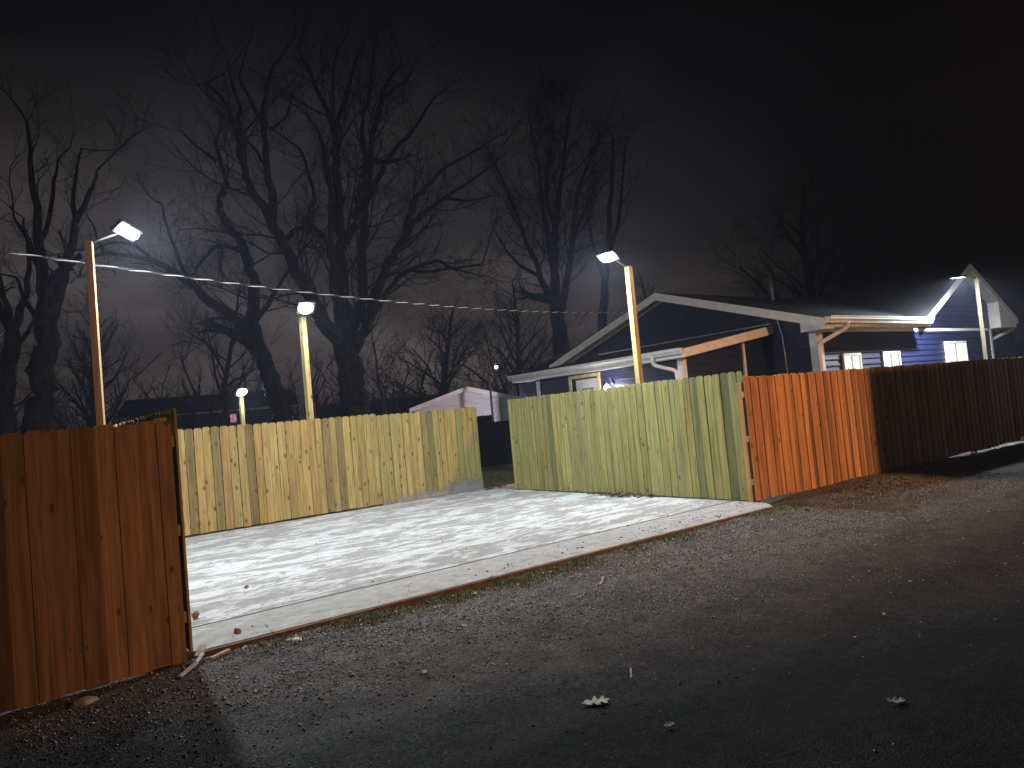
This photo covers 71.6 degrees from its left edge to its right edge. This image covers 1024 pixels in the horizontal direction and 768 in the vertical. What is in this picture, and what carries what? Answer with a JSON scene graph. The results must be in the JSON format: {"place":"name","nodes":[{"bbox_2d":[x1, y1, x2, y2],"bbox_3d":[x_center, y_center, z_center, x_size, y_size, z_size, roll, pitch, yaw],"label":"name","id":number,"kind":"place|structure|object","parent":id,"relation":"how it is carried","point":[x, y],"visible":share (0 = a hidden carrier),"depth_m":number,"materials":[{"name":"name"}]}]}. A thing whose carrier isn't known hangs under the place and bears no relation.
{"place":"outdoors","nodes":[
{"label":"outdoors","id":0,"kind":"place"},
{"bbox_2d":[425,463,514,487],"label":"lawn grass","id":1,"kind":"structure","parent":0,"point":[489,475],"depth_m":20.00,"materials":[{"name":"green plant"}]},
{"bbox_2d":[489,483,533,489],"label":"garden path","id":2,"kind":"structure","parent":0,"point":[509,486],"depth_m":16.00,"materials":[{"name":"concrete"}]},
{"bbox_2d":[0,441,1023,767],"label":"gravel alley","id":3,"kind":"structure","parent":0,"point":[948,667],"depth_m":4.48,"materials":[{"name":"grey gravel"}]},
{"bbox_2d":[71,696,98,708],"bbox_3d":[-2.846,2.122,4.722,0.161,0.068,0.108,-5,-3,-12],"label":"stone","id":4,"kind":"object","parent":3,"relation":"on","point":[82,701],"visible":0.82,"depth_m":4.71,"materials":[{"name":"brown stone"}]},
{"bbox_2d":[0,421,186,713],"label":"alley fence","id":5,"kind":"object","parent":3,"relation":"on","point":[91,594],"visible":0.98,"depth_m":5.02,"materials":[{"name":"brown wood"}]},
{"bbox_2d":[177,653,203,677],"bbox_3d":[-2.349,2.062,5.213,0.034,0.053,0.358,-5,-3,3],"label":"wood scrap","id":6,"kind":"object","parent":3,"relation":"on","point":[189,668],"visible":1,"depth_m":5.19,"materials":[{"name":"wood"}]},
{"bbox_2d":[195,644,206,656],"bbox_3d":[-2.377,2.037,5.421,0.060,0.066,0.100,-5,-3,-4],"label":"wood scrap","id":7,"kind":"object","parent":3,"relation":"on","point":[200,649],"visible":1,"depth_m":5.42,"materials":[{"name":"wood"}]},
{"bbox_2d":[209,649,230,658],"bbox_3d":[-2.240,2.071,5.449,0.035,0.018,0.184,-6,-3,24],"label":"wood scrap","id":8,"kind":"object","parent":3,"relation":"on","point":[219,653],"visible":1,"depth_m":5.44,"materials":[{"name":"beige wood"}]},
{"bbox_2d":[286,637,301,641],"bbox_3d":[-1.739,2.054,5.708,0.156,0.033,0.090,-5,-3,-4],"label":"stone","id":9,"kind":"object","parent":3,"relation":"on","point":[289,639],"visible":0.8,"depth_m":5.69,"materials":[{"name":"beige stone"}]},
{"bbox_2d":[202,507,772,657],"bbox_3d":[0.613,1.931,7.717,7.490,0.068,0.042,-3,-3,-36],"label":"form board","id":10,"kind":"object","parent":3,"relation":"on","point":[405,602],"visible":0.52,"depth_m":6.74,"materials":[{"name":"brown wood"}]},
{"bbox_2d":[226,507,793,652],"bbox_3d":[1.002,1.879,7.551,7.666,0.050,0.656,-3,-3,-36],"label":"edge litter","id":11,"kind":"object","parent":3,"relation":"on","point":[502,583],"visible":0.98,"depth_m":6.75,"materials":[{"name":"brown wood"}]},
{"bbox_2d":[217,500,823,660],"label":"edge weeds","id":12,"kind":"object","parent":3,"relation":"on","point":[528,575],"visible":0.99,"depth_m":7.02,"materials":[{"name":"green plant"}]},
{"bbox_2d":[583,696,609,704],"bbox_3d":[0.469,1.767,3.950,0.150,0.008,0.125,-3,-3,-36],"label":"oak leaf","id":13,"kind":"object","parent":3,"relation":"on","point":[595,700],"visible":1,"depth_m":3.96,"materials":[{"name":"beige plant"}]},
{"bbox_2d":[663,721,673,726],"bbox_3d":[0.793,1.722,3.592,0.064,0.010,0.048,-3,-3,-36],"label":"oak leaf","id":14,"kind":"object","parent":3,"relation":"on","point":[669,724],"visible":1,"depth_m":3.59,"materials":[{"name":"grey plant"}]},
{"bbox_2d":[786,471,929,510],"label":"bank leaves","id":15,"kind":"object","parent":3,"relation":"on","point":[867,488],"visible":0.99,"depth_m":10.78,"materials":[{"name":"brown plant"}]},
{"bbox_2d":[736,356,1023,501],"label":"lane fence","id":16,"kind":"object","parent":3,"relation":"on","point":[806,431],"visible":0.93,"depth_m":12.26,"materials":[{"name":"brown wood"}]},
{"bbox_2d":[885,696,905,702],"bbox_3d":[1.976,1.626,3.654,0.078,0.012,0.086,-3,-3,-36],"label":"oak leaf","id":17,"kind":"object","parent":3,"relation":"on","point":[896,700],"visible":1,"depth_m":3.66,"materials":[{"name":"plant"}]},
{"bbox_2d":[782,448,1020,504],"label":"grass","id":18,"kind":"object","parent":3,"relation":"on","point":[901,470],"visible":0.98,"depth_m":12.24,"materials":[{"name":"brown plant"}]},
{"bbox_2d":[0,0,1023,432],"label":"sky","id":19,"kind":"structure","parent":0,"point":[917,104],"materials":[{"name":"black"}]},
{"bbox_2d":[185,442,1012,536],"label":"yard","id":20,"kind":"structure","parent":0,"point":[769,500],"depth_m":14.01,"materials":[{"name":"soil"}]},
{"bbox_2d":[0,183,100,435],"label":"bare tree","id":21,"kind":"object","parent":20,"relation":"on","point":[11,350],"visible":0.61,"depth_m":21.33,"materials":[{"name":"brown plant"}]},
{"bbox_2d":[0,307,114,432],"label":"bare tree","id":22,"kind":"object","parent":20,"relation":"on","point":[29,395],"visible":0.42,"depth_m":22.57,"materials":[{"name":"brown plant"}]},
{"bbox_2d":[0,30,156,434],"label":"bare tree","id":23,"kind":"object","parent":20,"relation":"on","point":[40,405],"visible":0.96,"depth_m":16.82,"materials":[{"name":"grey plant"}]},
{"bbox_2d":[17,271,150,429],"bbox_3d":[-17.674,-0.067,29.761,4.588,9.468,6.631,-4,-3,-24],"label":"bare tree","id":24,"kind":"object","parent":20,"relation":"on","point":[90,402],"visible":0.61,"depth_m":29.18,"materials":[{"name":"brown plant"}]},
{"bbox_2d":[113,408,192,666],"bbox_3d":[-4.783,1.609,8.374,0.162,2.203,7.424,-3,-3,-37],"label":"return fence","id":25,"kind":"object","parent":20,"relation":"on","point":[169,416],"visible":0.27,"depth_m":5.49,"materials":[{"name":"brown wood"}]},
{"bbox_2d":[0,33,372,433],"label":"bare tree","id":26,"kind":"object","parent":20,"relation":"on","point":[251,339],"visible":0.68,"depth_m":23.44,"materials":[{"name":"brown plant"}]},
{"bbox_2d":[115,389,298,476],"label":"house","id":27,"kind":"structure","parent":20,"relation":"on","point":[132,411],"depth_m":37.77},
{"bbox_2d":[229,413,237,432],"bbox_3d":[-14.776,2.072,37.501,0.570,1.070,0.045,-4,-3,-21],"label":"window","id":28,"kind":"structure","parent":27,"relation":"in","point":[231,416],"depth_m":37.52,"materials":[{"name":"glass"}]},
{"bbox_2d":[145,263,289,426],"bbox_3d":[-13.102,-0.754,31.607,5.859,10.176,6.355,-3,-3,-36],"label":"bare tree","id":29,"kind":"object","parent":20,"relation":"on","point":[225,372],"visible":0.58,"depth_m":32.24,"materials":[{"name":"brown plant"}]},
{"bbox_2d":[235,388,248,425],"bbox_3d":[-9.808,1.990,25.975,0.417,3.699,0.440,-7,-3,37],"label":"lamp post","id":30,"kind":"object","parent":20,"relation":"on","point":[240,393],"visible":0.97,"depth_m":26.11,"materials":[{"name":"brown wood"}]},
{"bbox_2d":[15,343,546,470],"bbox_3d":[-6.404,0.605,36.182,43.343,6.584,17.611,-4,-3,-24],"label":"brushwood","id":31,"kind":"object","parent":20,"relation":"on","point":[187,414],"visible":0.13,"depth_m":29.67,"materials":[{"name":"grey plant"}]},
{"bbox_2d":[125,0,560,485],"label":"bare tree","id":32,"kind":"object","parent":20,"relation":"on","point":[344,336],"visible":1,"depth_m":21.15,"materials":[{"name":"grey plant"}]},
{"bbox_2d":[203,415,512,505],"bbox_3d":[-3.940,2.117,21.516,10.505,1.785,0.175,-3,-3,-36],"label":"garden fence","id":33,"kind":"object","parent":20,"relation":"on","point":[495,447],"visible":0.15,"depth_m":23.84,"materials":[{"name":"wood"}]},
{"bbox_2d":[316,394,437,424],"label":"neighbour house","id":34,"kind":"structure","parent":20,"relation":"on","point":[325,412],"depth_m":34.03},
{"bbox_2d":[359,317,421,416],"bbox_3d":[-5.060,0.223,28.189,3.262,6.445,3.903,-3,-3,-36],"label":"bare tree","id":35,"kind":"object","parent":20,"relation":"on","point":[383,402],"visible":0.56,"depth_m":28.27,"materials":[{"name":"grey plant"}]},
{"bbox_2d":[325,291,507,414],"bbox_3d":[-4.168,-0.199,31.491,8.452,7.524,6.044,-5,-3,-8],"label":"bare tree","id":36,"kind":"object","parent":20,"relation":"on","point":[443,388],"visible":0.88,"depth_m":30.74,"materials":[{"name":"grey plant"}]},
{"bbox_2d":[409,386,519,421],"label":"white shed","id":37,"kind":"structure","parent":20,"relation":"on","point":[470,397],"depth_m":29.34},
{"bbox_2d":[185,488,772,657],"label":"parking slab","id":38,"kind":"structure","parent":20,"relation":"on","point":[275,564],"depth_m":9.19,"materials":[{"name":"concrete"}]},
{"bbox_2d":[84,219,142,424],"bbox_3d":[-4.670,0.321,8.596,0.431,4.564,0.628,-5,-3,-4],"label":"lamp post","id":39,"kind":"object","parent":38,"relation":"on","point":[124,229],"visible":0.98,"depth_m":8.34,"materials":[{"name":"brown wood"}]},
{"bbox_2d":[191,610,199,618],"bbox_3d":[-2.926,2.131,6.551,0.084,0.073,0.070,-7,-3,40],"label":"stone","id":40,"kind":"object","parent":38,"relation":"on","point":[195,614],"visible":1,"depth_m":6.53,"materials":[{"name":"stone"}]},
{"bbox_2d":[234,628,240,633],"bbox_3d":[-2.288,2.056,5.924,0.062,0.050,0.052,-7,-3,29],"label":"stone","id":41,"kind":"object","parent":38,"relation":"on","point":[237,630],"visible":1,"depth_m":5.91,"materials":[{"name":"stone"}]},
{"bbox_2d":[296,301,321,515],"bbox_3d":[-3.883,0.581,13.771,0.341,4.355,0.492,-3,-3,-36],"label":"lamp post","id":42,"kind":"object","parent":38,"relation":"on","point":[305,307],"visible":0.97,"depth_m":13.93,"materials":[{"name":"brown wood"}]},
{"bbox_2d":[178,407,483,535],"bbox_3d":[-3.861,1.770,13.790,7.733,2.188,0.170,-3,-3,-36],"label":"back fence","id":43,"kind":"object","parent":38,"relation":"on","point":[455,455],"visible":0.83,"depth_m":13.84,"materials":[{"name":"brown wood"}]},
{"bbox_2d":[192,501,731,627],"bbox_3d":[0.185,1.959,8.429,7.840,0.004,0.030,-3,-3,-36],"label":"slab joint","id":44,"kind":"object","parent":38,"relation":"on","point":[437,570],"visible":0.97,"depth_m":7.59,"materials":[{"name":"grey concrete"}]},
{"bbox_2d":[211,490,768,636],"bbox_3d":[-1.307,2.186,10.687,7.473,0.024,6.959,-3,-3,-36],"label":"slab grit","id":45,"kind":"object","parent":38,"relation":"on","point":[599,532],"visible":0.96,"depth_m":9.19,"materials":[{"name":"gravel"}]},
{"bbox_2d":[575,490,663,497],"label":"leaf litter","id":46,"kind":"object","parent":38,"relation":"on","point":[621,494],"visible":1,"depth_m":12.52,"materials":[{"name":"brown plant"}]},
{"bbox_2d":[489,382,493,421],"bbox_3d":[-0.733,1.460,27.746,0.096,3.050,0.096,-3,-3,-36],"label":"service post","id":47,"kind":"object","parent":20,"relation":"on","point":[491,401],"visible":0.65,"depth_m":27.74,"materials":[{"name":"metal"}]},
{"bbox_2d":[453,315,537,393],"bbox_3d":[-0.665,0.023,30.679,3.386,6.262,3.853,-3,-3,-36],"label":"bare tree","id":48,"kind":"object","parent":20,"relation":"on","point":[494,378],"visible":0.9,"depth_m":30.51,"materials":[{"name":"grey plant"}]},
{"bbox_2d":[448,270,595,396],"bbox_3d":[0.564,-1.065,32.657,7.240,8.426,4.553,-7,-3,40],"label":"bare tree","id":49,"kind":"object","parent":20,"relation":"on","point":[517,334],"visible":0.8,"depth_m":32.57,"materials":[{"name":"grey plant"}]},
{"bbox_2d":[451,34,645,356],"bbox_3d":[2.387,-7.537,36.165,10.039,21.459,6.929,-4,-3,-17],"label":"bare tree","id":50,"kind":"object","parent":20,"relation":"on","point":[554,298],"visible":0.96,"depth_m":36.19,"materials":[{"name":"grey plant"}]},
{"bbox_2d":[565,89,655,331],"bbox_3d":[5.782,-6.765,39.928,5.900,19.443,5.491,-3,-3,-36],"label":"bare tree","id":51,"kind":"object","parent":20,"relation":"on","point":[603,307],"visible":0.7,"depth_m":39.81,"materials":[{"name":"grey plant"}]},
{"bbox_2d":[596,249,654,496],"bbox_3d":[1.990,-0.075,12.335,0.370,4.462,0.601,-8,-3,43],"label":"lamp post","id":52,"kind":"object","parent":20,"relation":"on","point":[608,256],"visible":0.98,"depth_m":12.44,"materials":[{"name":"brown wood"}]},
{"bbox_2d":[507,371,760,501],"bbox_3d":[1.818,1.182,12.985,0.166,2.249,5.995,-3,-3,-36],"label":"side fence","id":53,"kind":"object","parent":20,"relation":"on","point":[607,440],"visible":0.96,"depth_m":12.35,"materials":[{"name":"green wood"}]},
{"bbox_2d":[607,269,679,319],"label":"bare tree","id":54,"kind":"object","parent":20,"relation":"on","point":[644,290],"visible":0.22,"depth_m":43.35,"materials":[{"name":"grey plant"}]},
{"bbox_2d":[507,264,1018,465],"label":"blue house","id":55,"kind":"structure","parent":20,"relation":"on","point":[928,317],"depth_m":18.88,"materials":[{"name":"blue wood"}]},
{"bbox_2d":[0,250,627,312],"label":"service cable","id":56,"kind":"object","parent":55,"relation":"attached to","point":[32,255],"visible":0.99,"depth_m":10.87,"materials":[{"name":"metal"}]},
{"bbox_2d":[574,378,597,391],"bbox_3d":[1.979,0.995,18.126,0.032,2.240,0.895,-3,-3,-36],"label":"door","id":57,"kind":"structure","parent":55,"relation":"in","point":[586,384],"depth_m":18.15,"materials":[{"name":"white glass"}]},
{"bbox_2d":[841,353,862,368],"bbox_3d":[8.241,-0.437,17.172,0.820,0.620,0.055,-3,-3,-36],"label":"window","id":58,"kind":"structure","parent":55,"relation":"in","point":[849,361],"depth_m":17.15,"materials":[{"name":"white glass"}]},
{"bbox_2d":[881,351,900,366],"bbox_3d":[9.802,-0.530,18.319,0.900,0.620,0.055,-3,-3,-36],"label":"window","id":59,"kind":"structure","parent":55,"relation":"in","point":[890,358],"depth_m":18.30,"materials":[{"name":"white glass"}]},
{"bbox_2d":[944,341,968,361],"bbox_3d":[12.920,-0.856,20.626,1.380,0.780,0.055,-3,-3,-36],"label":"window","id":60,"kind":"structure","parent":55,"relation":"in","point":[957,351],"depth_m":20.60,"materials":[{"name":"white glass"}]},
{"bbox_2d":[698,165,924,298],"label":"bare tree","id":61,"kind":"object","parent":20,"relation":"on","point":[804,252],"visible":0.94,"depth_m":42.12,"materials":[{"name":"grey plant"}]},
{"bbox_2d":[948,275,987,358],"bbox_3d":[11.843,-0.635,18.131,1.377,4.280,0.375,-3,-3,-36],"label":"lamp post","id":62,"kind":"object","parent":20,"relation":"on","point":[980,315],"visible":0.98,"depth_m":18.51,"materials":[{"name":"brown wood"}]},
{"label":"ground","id":63,"kind":"structure","parent":0,"visible":0},
{"bbox_2d":[14,304,1023,429],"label":"wood","id":64,"kind":"object","parent":63,"relation":"on","point":[319,408],"visible":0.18,"depth_m":47.39,"materials":[{"name":"grey plant"}]}
]}

